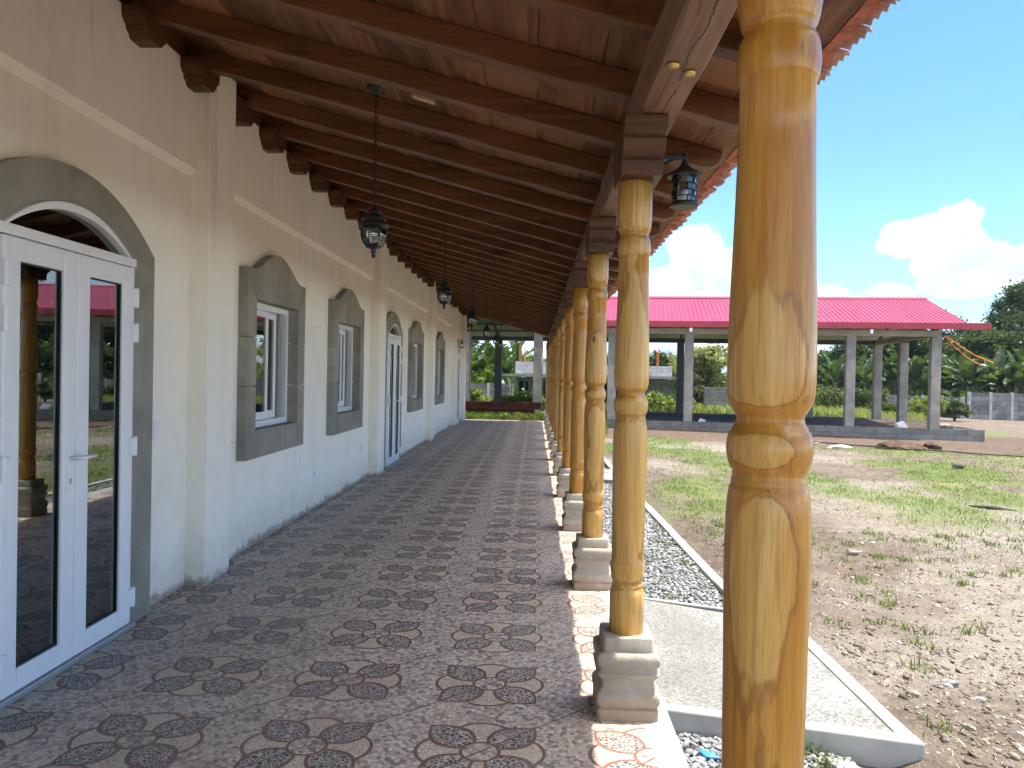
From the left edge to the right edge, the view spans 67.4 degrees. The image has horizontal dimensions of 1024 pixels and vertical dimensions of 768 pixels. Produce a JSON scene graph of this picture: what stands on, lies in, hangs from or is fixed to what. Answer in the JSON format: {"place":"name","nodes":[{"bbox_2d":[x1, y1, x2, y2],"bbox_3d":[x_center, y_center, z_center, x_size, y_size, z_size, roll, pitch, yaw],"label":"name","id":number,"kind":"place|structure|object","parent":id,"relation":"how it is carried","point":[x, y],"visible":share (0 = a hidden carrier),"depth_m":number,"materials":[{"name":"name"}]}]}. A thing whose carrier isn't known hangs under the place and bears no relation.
{"place":"outdoors","nodes":[
{"label":"outdoors","id":0,"kind":"place"},
{"bbox_2d":[0,419,688,767],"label":"gallery floor","id":1,"kind":"structure","parent":0,"point":[425,605],"depth_m":4.10,"materials":[{"name":"tile"}]},
{"bbox_2d":[543,343,546,420],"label":"turned column","id":2,"kind":"structure","parent":1,"relation":"on","point":[546,382],"depth_m":25.71,"materials":[{"name":"yellow wood"}]},
{"bbox_2d":[544,340,548,423],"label":"turned column","id":3,"kind":"structure","parent":1,"relation":"on","point":[545,414],"depth_m":23.91,"materials":[{"name":"yellow wood"}]},
{"bbox_2d":[544,337,549,428],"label":"turned column","id":4,"kind":"structure","parent":1,"relation":"on","point":[546,418],"depth_m":21.85,"materials":[{"name":"yellow wood"}]},
{"bbox_2d":[545,333,551,433],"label":"turned column","id":5,"kind":"structure","parent":1,"relation":"on","point":[547,423],"depth_m":19.81,"materials":[{"name":"yellow wood"}]},
{"bbox_2d":[546,328,553,440],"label":"turned column","id":6,"kind":"structure","parent":1,"relation":"on","point":[550,425],"depth_m":17.75,"materials":[{"name":"yellow wood"}]},
{"bbox_2d":[548,322,556,449],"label":"turned column","id":7,"kind":"structure","parent":1,"relation":"on","point":[551,436],"depth_m":15.70,"materials":[{"name":"yellow wood"}]},
{"bbox_2d":[550,313,559,460],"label":"turned column","id":8,"kind":"structure","parent":1,"relation":"on","point":[553,446],"depth_m":13.65,"materials":[{"name":"yellow wood"}]},
{"bbox_2d":[552,302,565,475],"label":"turned column","id":9,"kind":"structure","parent":1,"relation":"on","point":[557,458],"depth_m":11.60,"materials":[{"name":"yellow wood"}]},
{"bbox_2d":[556,286,573,497],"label":"turned column","id":10,"kind":"structure","parent":1,"relation":"on","point":[562,478],"depth_m":9.54,"materials":[{"name":"yellow wood"}]},
{"bbox_2d":[562,261,588,530],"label":"turned column","id":11,"kind":"structure","parent":1,"relation":"on","point":[573,503],"depth_m":7.50,"materials":[{"name":"yellow wood"}]},
{"bbox_2d":[571,216,616,590],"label":"turned column","id":12,"kind":"structure","parent":1,"relation":"on","point":[591,555],"depth_m":5.45,"materials":[{"name":"yellow wood"}]},
{"bbox_2d":[592,114,668,722],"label":"turned column","id":13,"kind":"structure","parent":1,"relation":"on","point":[625,672],"depth_m":3.40,"materials":[{"name":"yellow wood"}]},
{"bbox_2d":[663,151,701,209],"bbox_3d":[0.744,-0.925,3.409,0.200,0.279,0.156,1,1,2],"label":"wall lantern","id":14,"kind":"object","parent":13,"relation":"attached to","point":[684,171],"depth_m":3.39,"materials":[{"name":"black metal"}]},
{"bbox_2d":[721,0,822,767],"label":"turned column","id":15,"kind":"structure","parent":1,"relation":"on","point":[772,357],"depth_m":1.35,"materials":[{"name":"yellow wood"}]},
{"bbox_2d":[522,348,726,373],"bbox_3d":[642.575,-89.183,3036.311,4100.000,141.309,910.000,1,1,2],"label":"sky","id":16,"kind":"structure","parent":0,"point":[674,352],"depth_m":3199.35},
{"bbox_2d":[474,395,926,420],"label":"tall grass","id":17,"kind":"structure","parent":0,"point":[861,412],"depth_m":35.56,"materials":[{"name":"plant"}]},
{"bbox_2d":[604,469,891,731],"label":"path","id":18,"kind":"structure","parent":0,"point":[688,642],"depth_m":4.11,"materials":[{"name":"concrete"}]},
{"bbox_2d":[474,0,1023,358],"label":"sky","id":19,"kind":"structure","parent":0,"point":[920,174],"materials":[{"name":"blue"}]},
{"bbox_2d":[604,398,1023,767],"bbox_3d":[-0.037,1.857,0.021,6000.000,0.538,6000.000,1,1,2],"label":"ground","id":20,"kind":"structure","parent":0,"point":[1004,436],"depth_m":7.47,"materials":[{"name":"soil"}]},
{"bbox_2d":[0,0,899,710],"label":"plastered hall","id":21,"kind":"structure","parent":20,"relation":"on","point":[216,288],"depth_m":4.79,"materials":[{"name":"white paint"}]},
{"bbox_2d":[0,157,154,710],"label":"door","id":22,"kind":"structure","parent":21,"relation":"in","point":[77,272],"depth_m":3.82,"materials":[{"name":"metal"}]},
{"bbox_2d":[153,420,159,439],"bbox_3d":[-2.248,0.292,4.858,0.018,0.120,0.072,1,1,2],"label":"light switch","id":23,"kind":"object","parent":21,"relation":"attached to","point":[156,430],"visible":1,"depth_m":4.85,"materials":[{"name":"white plastic"}]},
{"bbox_2d":[236,256,305,460],"bbox_3d":[-2.195,-0.270,6.936,0.189,1.765,1.540,1,1,2],"label":"window","id":24,"kind":"structure","parent":21,"relation":"in","point":[271,301],"depth_m":6.90,"materials":[{"name":"concrete"}]},
{"bbox_2d":[326,289,364,435],"bbox_3d":[-2.115,-0.299,9.595,0.190,1.765,1.540,1,1,2],"label":"window","id":25,"kind":"structure","parent":21,"relation":"in","point":[345,367],"depth_m":9.61,"materials":[{"name":"concrete"}]},
{"bbox_2d":[358,84,389,257],"bbox_3d":[-0.877,-1.354,4.914,0.199,1.094,0.199,1,1,2],"label":"pendant lantern","id":26,"kind":"object","parent":21,"relation":"hanging from","point":[374,219],"visible":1,"depth_m":4.90,"materials":[{"name":"black metal"}]},
{"bbox_2d":[384,312,402,467],"bbox_3d":[-1.952,0.074,12.666,0.187,2.525,1.660,1,1,2],"label":"door","id":27,"kind":"structure","parent":21,"relation":"in","point":[394,335],"depth_m":12.56,"materials":[{"name":"metal"}]},
{"bbox_2d":[407,321,423,411],"bbox_3d":[-1.948,-0.359,15.172,0.189,1.765,1.540,1,1,2],"label":"window","id":28,"kind":"structure","parent":21,"relation":"in","point":[415,377],"depth_m":15.25,"materials":[{"name":"stone"}]},
{"bbox_2d":[435,332,444,404],"bbox_3d":[-1.836,-0.400,18.900,0.190,1.765,1.540,1,1,2],"label":"window","id":29,"kind":"structure","parent":21,"relation":"in","point":[440,343],"depth_m":19.26,"materials":[{"name":"stone"}]},
{"bbox_2d":[436,224,452,308],"bbox_3d":[-0.763,-1.395,8.732,0.199,1.094,0.199,1,1,2],"label":"pendant lantern","id":30,"kind":"object","parent":21,"relation":"hanging from","point":[444,287],"visible":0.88,"depth_m":8.72,"materials":[{"name":"black metal"}]},
{"bbox_2d":[456,342,460,424],"bbox_3d":[-1.642,-0.038,23.011,0.187,2.525,1.660,1,1,2],"label":"door","id":31,"kind":"structure","parent":21,"relation":"in","point":[459,360],"depth_m":23.36,"materials":[{"name":"concrete"}]},
{"bbox_2d":[466,269,477,329],"bbox_3d":[-0.648,-1.437,12.560,0.199,1.094,0.199,1,1,2],"label":"pendant lantern","id":32,"kind":"object","parent":21,"relation":"hanging from","point":[471,314],"visible":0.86,"depth_m":12.54,"materials":[{"name":"black metal"}]},
{"bbox_2d":[482,293,490,339],"bbox_3d":[-0.532,-1.478,16.408,0.199,1.094,0.199,1,1,2],"label":"pendant lantern","id":33,"kind":"object","parent":21,"relation":"hanging from","point":[486,329],"visible":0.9,"depth_m":16.38,"materials":[{"name":"black metal"}]},
{"bbox_2d":[471,340,483,374],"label":"round tree","id":34,"kind":"object","parent":20,"relation":"on","point":[476,342],"visible":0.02,"depth_m":67.93,"materials":[{"name":"green plant"}]},
{"bbox_2d":[471,343,485,380],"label":"banana plant","id":35,"kind":"object","parent":20,"relation":"on","point":[474,356],"visible":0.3,"depth_m":47.63,"materials":[{"name":"green plant"}]},
{"bbox_2d":[470,386,487,400],"bbox_3d":[-2.092,0.706,37.034,1.752,1.229,1.506,1,1,-26],"label":"shrub","id":36,"kind":"object","parent":20,"relation":"on","point":[476,394],"visible":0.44,"depth_m":36.78,"materials":[{"name":"green plant"}]},
{"bbox_2d":[471,359,508,383],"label":"shrub","id":37,"kind":"object","parent":20,"relation":"on","point":[484,378],"visible":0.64,"depth_m":46.46,"materials":[{"name":"green plant"}]},
{"bbox_2d":[471,383,512,397],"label":"panel wall","id":38,"kind":"structure","parent":20,"relation":"on","point":[489,390],"depth_m":44.17,"materials":[{"name":"concrete"}]},
{"bbox_2d":[477,340,513,383],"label":"banana plant","id":39,"kind":"object","parent":20,"relation":"on","point":[489,349],"visible":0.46,"depth_m":47.20,"materials":[{"name":"green plant"}]},
{"bbox_2d":[490,394,516,401],"bbox_3d":[-0.375,0.914,35.488,1.390,0.914,1.721,1,1,2],"label":"shrub","id":40,"kind":"object","parent":20,"relation":"on","point":[506,398],"visible":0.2,"depth_m":35.08,"materials":[{"name":"green plant"}]},
{"bbox_2d":[493,352,523,394],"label":"banana plant","id":41,"kind":"object","parent":20,"relation":"on","point":[507,365],"visible":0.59,"depth_m":47.74,"materials":[{"name":"green plant"}]},
{"bbox_2d":[508,388,532,401],"bbox_3d":[0.484,0.789,35.923,1.925,1.190,2.001,1,1,2],"label":"shrub","id":42,"kind":"object","parent":20,"relation":"on","point":[524,396],"visible":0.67,"depth_m":35.38,"materials":[{"name":"green plant"}]},
{"bbox_2d":[508,341,533,394],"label":"banana plant","id":43,"kind":"object","parent":20,"relation":"on","point":[515,345],"visible":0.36,"depth_m":51.62,"materials":[{"name":"green plant"}]},
{"bbox_2d":[465,410,609,433],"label":"weed grass","id":44,"kind":"structure","parent":20,"relation":"on","point":[471,415],"depth_m":25.91,"materials":[{"name":"plant"}]},
{"bbox_2d":[465,408,533,414],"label":"steel beam","id":45,"kind":"structure","parent":44,"relation":"on","point":[501,410],"depth_m":27.29,"materials":[{"name":"metal"}]},
{"bbox_2d":[465,401,541,409],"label":"steel beam","id":46,"kind":"structure","parent":45,"relation":"on","point":[502,405],"depth_m":27.23,"materials":[{"name":"metal"}]},
{"bbox_2d":[502,345,675,402],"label":"unfinished house","id":47,"kind":"structure","parent":20,"relation":"on","point":[524,368],"depth_m":38.80,"materials":[{"name":"concrete"}]},
{"bbox_2d":[646,390,675,401],"bbox_3d":[6.767,0.904,36.895,2.033,1.318,1.777,1,1,2],"label":"shrub","id":48,"kind":"object","parent":20,"relation":"on","point":[652,394],"visible":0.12,"depth_m":36.40,"materials":[{"name":"green plant"}]},
{"bbox_2d":[647,395,675,411],"bbox_3d":[6.778,1.039,35.878,1.808,1.070,1.691,1,1,2],"label":"shrub","id":49,"kind":"object","parent":20,"relation":"on","point":[658,401],"visible":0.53,"depth_m":35.45,"materials":[{"name":"green plant"}]},
{"bbox_2d":[649,350,676,379],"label":"slim tree","id":50,"kind":"object","parent":20,"relation":"on","point":[663,361],"visible":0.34,"depth_m":65.13,"materials":[{"name":"green plant"}]},
{"bbox_2d":[666,343,727,404],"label":"pale leaf tree","id":51,"kind":"object","parent":20,"relation":"on","point":[706,358],"visible":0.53,"depth_m":43.24,"materials":[{"name":"green plant"}]},
{"bbox_2d":[703,387,729,409],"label":"block wall","id":52,"kind":"structure","parent":20,"relation":"on","point":[714,397],"depth_m":39.61,"materials":[{"name":"concrete"}]},
{"bbox_2d":[465,296,991,441],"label":"open shed","id":53,"kind":"structure","parent":20,"relation":"on","point":[851,323],"depth_m":27.24,"materials":[{"name":"concrete"}]},
{"bbox_2d":[894,421,907,427],"bbox_3d":[13.117,1.446,25.901,0.473,0.396,0.230,1,1,2],"label":"plastic sack","id":54,"kind":"object","parent":53,"relation":"on","point":[901,424],"visible":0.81,"depth_m":25.83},
{"bbox_2d":[938,423,953,428],"bbox_3d":[14.453,1.486,25.664,0.655,0.364,0.418,1,1,2],"label":"boulder","id":55,"kind":"object","parent":53,"relation":"on","point":[945,426],"visible":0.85,"depth_m":25.51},
{"bbox_2d":[944,335,993,365],"bbox_3d":[15.669,-1.129,26.457,2.947,0.970,0.247,1,1,-30],"label":"strap","id":56,"kind":"object","parent":53,"relation":"attached to","point":[946,336],"visible":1,"depth_m":26.30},
{"bbox_2d":[602,467,855,767],"bbox_3d":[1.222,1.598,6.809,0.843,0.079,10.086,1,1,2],"label":"gravel","id":57,"kind":"structure","parent":20,"relation":"on","point":[712,744],"depth_m":6.11,"materials":[{"name":"gravel"}]},
{"bbox_2d":[698,750,718,760],"bbox_3d":[0.861,1.633,3.373,0.086,0.037,0.062,1,1,2],"label":"plastic bag","id":58,"kind":"object","parent":57,"relation":"on","point":[708,755],"visible":0.94,"depth_m":3.36,"materials":[{"name":"plastic"}]},
{"bbox_2d":[604,457,924,767],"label":"kerb","id":59,"kind":"structure","parent":20,"relation":"on","point":[900,744],"depth_m":3.50,"materials":[{"name":"concrete"}]},
{"bbox_2d":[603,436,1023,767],"bbox_3d":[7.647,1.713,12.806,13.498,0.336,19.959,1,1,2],"label":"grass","id":60,"kind":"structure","parent":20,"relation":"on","point":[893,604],"depth_m":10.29,"materials":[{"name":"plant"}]},
{"bbox_2d":[605,437,1023,767],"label":"stone chips","id":61,"kind":"object","parent":20,"relation":"on","point":[981,691],"visible":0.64,"depth_m":4.73,"materials":[{"name":"stone"}]},
{"bbox_2d":[816,348,833,387],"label":"dark tree","id":62,"kind":"object","parent":20,"relation":"on","point":[820,357],"visible":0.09,"depth_m":64.81,"materials":[{"name":"green plant"}]},
{"bbox_2d":[816,368,833,387],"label":"banana plant","id":63,"kind":"object","parent":20,"relation":"on","point":[827,380],"visible":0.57,"depth_m":56.13,"materials":[{"name":"green plant"}]},
{"bbox_2d":[815,383,843,408],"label":"shrub","id":64,"kind":"object","parent":20,"relation":"on","point":[826,395],"visible":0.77,"depth_m":47.04,"materials":[{"name":"green plant"}]},
{"bbox_2d":[647,481,1023,767],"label":"dry straw","id":65,"kind":"object","parent":20,"relation":"on","point":[911,603],"visible":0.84,"depth_m":6.55,"materials":[{"name":"plant"}]},
{"bbox_2d":[818,352,859,407],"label":"banana plant","id":66,"kind":"object","parent":20,"relation":"on","point":[835,370],"visible":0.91,"depth_m":51.99,"materials":[{"name":"green plant"}]},
{"bbox_2d":[820,345,872,392],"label":"dark tree","id":67,"kind":"object","parent":20,"relation":"on","point":[839,350],"visible":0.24,"depth_m":56.79,"materials":[{"name":"green plant"}]},
{"bbox_2d":[823,352,872,389],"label":"banana plant","id":68,"kind":"object","parent":20,"relation":"on","point":[861,361],"visible":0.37,"depth_m":54.54,"materials":[{"name":"green plant"}]},
{"bbox_2d":[845,548,858,555],"bbox_3d":[3.393,1.696,7.676,0.138,0.104,0.125,1,1,2],"label":"stone","id":69,"kind":"object","parent":20,"relation":"on","point":[852,552],"visible":0.74,"depth_m":7.64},
{"bbox_2d":[843,356,892,394],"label":"banana plant","id":70,"kind":"object","parent":20,"relation":"on","point":[865,377],"visible":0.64,"depth_m":52.16,"materials":[{"name":"green plant"}]},
{"bbox_2d":[855,386,891,406],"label":"shrub","id":71,"kind":"object","parent":20,"relation":"on","point":[863,396],"visible":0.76,"depth_m":44.89,"materials":[{"name":"green plant"}]},
{"bbox_2d":[855,359,893,385],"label":"banana plant","id":72,"kind":"object","parent":20,"relation":"on","point":[888,377],"visible":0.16,"depth_m":53.85,"materials":[{"name":"green plant"}]},
{"bbox_2d":[863,401,896,413],"bbox_3d":[19.055,1.367,39.545,1.783,1.110,1.403,1,1,28],"label":"shrub","id":73,"kind":"object","parent":20,"relation":"on","point":[888,407],"visible":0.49,"depth_m":39.17,"materials":[{"name":"green plant"}]},
{"bbox_2d":[866,343,896,394],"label":"dark tree","id":74,"kind":"object","parent":20,"relation":"on","point":[888,348],"visible":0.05,"depth_m":58.49,"materials":[{"name":"green plant"}]},
{"bbox_2d":[813,392,964,418],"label":"panel wall","id":75,"kind":"structure","parent":20,"relation":"on","point":[893,400],"depth_m":48.45,"materials":[{"name":"concrete"}]},
{"bbox_2d":[882,353,915,394],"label":"banana plant","id":76,"kind":"object","parent":20,"relation":"on","point":[893,359],"visible":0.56,"depth_m":53.27,"materials":[{"name":"green plant"}]},
{"bbox_2d":[875,440,927,450],"bbox_3d":[10.637,1.731,20.947,1.441,0.375,1.085,1,1,-35],"label":"dirt mound","id":77,"kind":"object","parent":20,"relation":"on","point":[895,444],"visible":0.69,"depth_m":20.68,"materials":[{"name":"soil"}]},
{"bbox_2d":[882,364,920,392],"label":"banana plant","id":78,"kind":"object","parent":20,"relation":"on","point":[889,366],"visible":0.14,"depth_m":53.24,"materials":[{"name":"green plant"}]},
{"bbox_2d":[883,329,929,394],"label":"dark tree","id":79,"kind":"object","parent":20,"relation":"on","point":[912,343],"visible":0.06,"depth_m":61.20,"materials":[{"name":"green plant"}]},
{"bbox_2d":[887,352,928,395],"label":"banana plant","id":80,"kind":"object","parent":20,"relation":"on","point":[917,363],"visible":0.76,"depth_m":51.96,"materials":[{"name":"green plant"}]},
{"bbox_2d":[906,689,919,697],"bbox_3d":[2.073,1.605,3.975,0.072,0.048,0.052,1,1,2],"label":"stone","id":81,"kind":"object","parent":20,"relation":"on","point":[912,693],"visible":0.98,"depth_m":3.96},
{"bbox_2d":[814,441,1022,456],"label":"hose","id":82,"kind":"object","parent":20,"relation":"on","point":[927,449],"visible":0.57,"depth_m":20.52,"materials":[{"name":"rubber"}]},
{"bbox_2d":[907,395,947,419],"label":"shrub","id":83,"kind":"object","parent":20,"relation":"on","point":[917,404],"visible":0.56,"depth_m":40.27,"materials":[{"name":"green plant"}]},
{"bbox_2d":[908,368,953,396],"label":"banana plant","id":84,"kind":"object","parent":20,"relation":"on","point":[923,384],"visible":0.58,"depth_m":51.82,"materials":[{"name":"green plant"}]},
{"bbox_2d":[923,442,941,449],"bbox_3d":[11.642,1.778,21.275,0.651,0.348,0.338,1,1,-17],"label":"dirt mound","id":85,"kind":"object","parent":20,"relation":"on","point":[931,445],"visible":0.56,"depth_m":21.14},
{"bbox_2d":[909,335,957,396],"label":"dark tree","id":86,"kind":"object","parent":20,"relation":"on","point":[924,347],"visible":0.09,"depth_m":59.68,"materials":[{"name":"green plant"}]},
{"bbox_2d":[928,352,955,396],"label":"banana plant","id":87,"kind":"object","parent":20,"relation":"on","point":[953,355],"visible":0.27,"depth_m":53.05,"materials":[{"name":"green plant"}]},
{"bbox_2d":[908,309,980,366],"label":"dark tree","id":88,"kind":"object","parent":20,"relation":"on","point":[956,331],"visible":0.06,"depth_m":60.85,"materials":[{"name":"green plant"}]},
{"bbox_2d":[940,733,949,741],"bbox_3d":[1.949,1.597,3.459,0.042,0.040,0.049,2,1,38],"label":"stone","id":89,"kind":"object","parent":20,"relation":"on","point":[944,737],"visible":1,"depth_m":3.45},
{"bbox_2d":[934,678,958,687],"bbox_3d":[2.388,1.645,4.215,0.141,0.047,0.082,1,1,2],"label":"stone","id":90,"kind":"object","parent":20,"relation":"on","point":[954,683],"visible":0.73,"depth_m":4.21,"materials":[{"name":"stone"}]},
{"bbox_2d":[927,354,971,391],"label":"banana plant","id":91,"kind":"object","parent":20,"relation":"on","point":[968,356],"visible":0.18,"depth_m":51.86,"materials":[{"name":"green plant"}]},
{"bbox_2d":[941,353,969,396],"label":"banana plant","id":92,"kind":"object","parent":20,"relation":"on","point":[951,385],"visible":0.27,"depth_m":53.39,"materials":[{"name":"green plant"}]},
{"bbox_2d":[940,398,976,420],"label":"shrub","id":93,"kind":"object","parent":20,"relation":"on","point":[953,407],"visible":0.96,"depth_m":40.99,"materials":[{"name":"green plant"}]},
{"bbox_2d":[941,351,985,396],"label":"banana plant","id":94,"kind":"object","parent":20,"relation":"on","point":[961,360],"visible":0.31,"depth_m":51.90,"materials":[{"name":"green plant"}]},
{"bbox_2d":[962,724,975,731],"bbox_3d":[2.129,1.605,3.579,0.060,0.042,0.047,1,1,26],"label":"stone","id":95,"kind":"object","parent":20,"relation":"on","point":[968,727],"visible":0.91,"depth_m":3.56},
{"bbox_2d":[941,359,1000,416],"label":"banana plant","id":96,"kind":"object","parent":20,"relation":"on","point":[967,370],"visible":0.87,"depth_m":47.96,"materials":[{"name":"green plant"}]},
{"bbox_2d":[951,358,1001,394],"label":"banana plant","id":97,"kind":"object","parent":20,"relation":"on","point":[973,386],"visible":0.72,"depth_m":48.00,"materials":[{"name":"green plant"}]},
{"bbox_2d":[948,325,1009,390],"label":"dark tree","id":98,"kind":"object","parent":20,"relation":"on","point":[976,342],"visible":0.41,"depth_m":56.17,"materials":[{"name":"green plant"}]},
{"bbox_2d":[955,372,1003,392],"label":"banana plant","id":99,"kind":"object","parent":20,"relation":"on","point":[981,374],"visible":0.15,"depth_m":50.17,"materials":[{"name":"green plant"}]},
{"bbox_2d":[968,505,1016,510],"bbox_3d":[6.842,1.777,10.931,0.625,0.084,0.076,2,1,30],"label":"charred log","id":100,"kind":"object","parent":20,"relation":"on","point":[990,507],"visible":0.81,"depth_m":10.91,"materials":[{"name":"brown wood"}]},
{"bbox_2d":[967,392,1023,420],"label":"panel wall","id":101,"kind":"structure","parent":20,"relation":"on","point":[998,406],"depth_m":45.03,"materials":[{"name":"concrete"}]},
{"bbox_2d":[977,348,1018,393],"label":"banana plant","id":102,"kind":"object","parent":20,"relation":"on","point":[999,359],"visible":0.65,"depth_m":49.45,"materials":[{"name":"green plant"}]},
{"bbox_2d":[981,360,1015,392],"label":"banana plant","id":103,"kind":"object","parent":20,"relation":"on","point":[1001,377],"visible":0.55,"depth_m":48.97,"materials":[{"name":"green plant"}]},
{"bbox_2d":[979,279,1023,330],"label":"tree","id":104,"kind":"object","parent":20,"relation":"on","point":[1011,301],"visible":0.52,"depth_m":64.62,"materials":[{"name":"green plant"}]},
{"bbox_2d":[982,329,1023,364],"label":"dark tree","id":105,"kind":"object","parent":20,"relation":"on","point":[1015,341],"visible":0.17,"depth_m":56.21,"materials":[{"name":"green plant"}]},
{"bbox_2d":[987,365,1023,393],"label":"banana plant","id":106,"kind":"object","parent":20,"relation":"on","point":[1020,386],"visible":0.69,"depth_m":47.94,"materials":[{"name":"green plant"}]},
{"bbox_2d":[989,349,1023,393],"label":"banana plant","id":107,"kind":"object","parent":20,"relation":"on","point":[1019,372],"visible":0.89,"depth_m":47.99,"materials":[{"name":"green plant"}]},
{"bbox_2d":[999,309,1023,356],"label":"tree","id":108,"kind":"object","parent":20,"relation":"on","point":[1012,324],"visible":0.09,"depth_m":59.34,"materials":[{"name":"green plant"}]},
{"bbox_2d":[1012,347,1023,393],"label":"banana plant","id":109,"kind":"object","parent":20,"relation":"on","point":[1021,358],"visible":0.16,"depth_m":50.55,"materials":[{"name":"green plant"}]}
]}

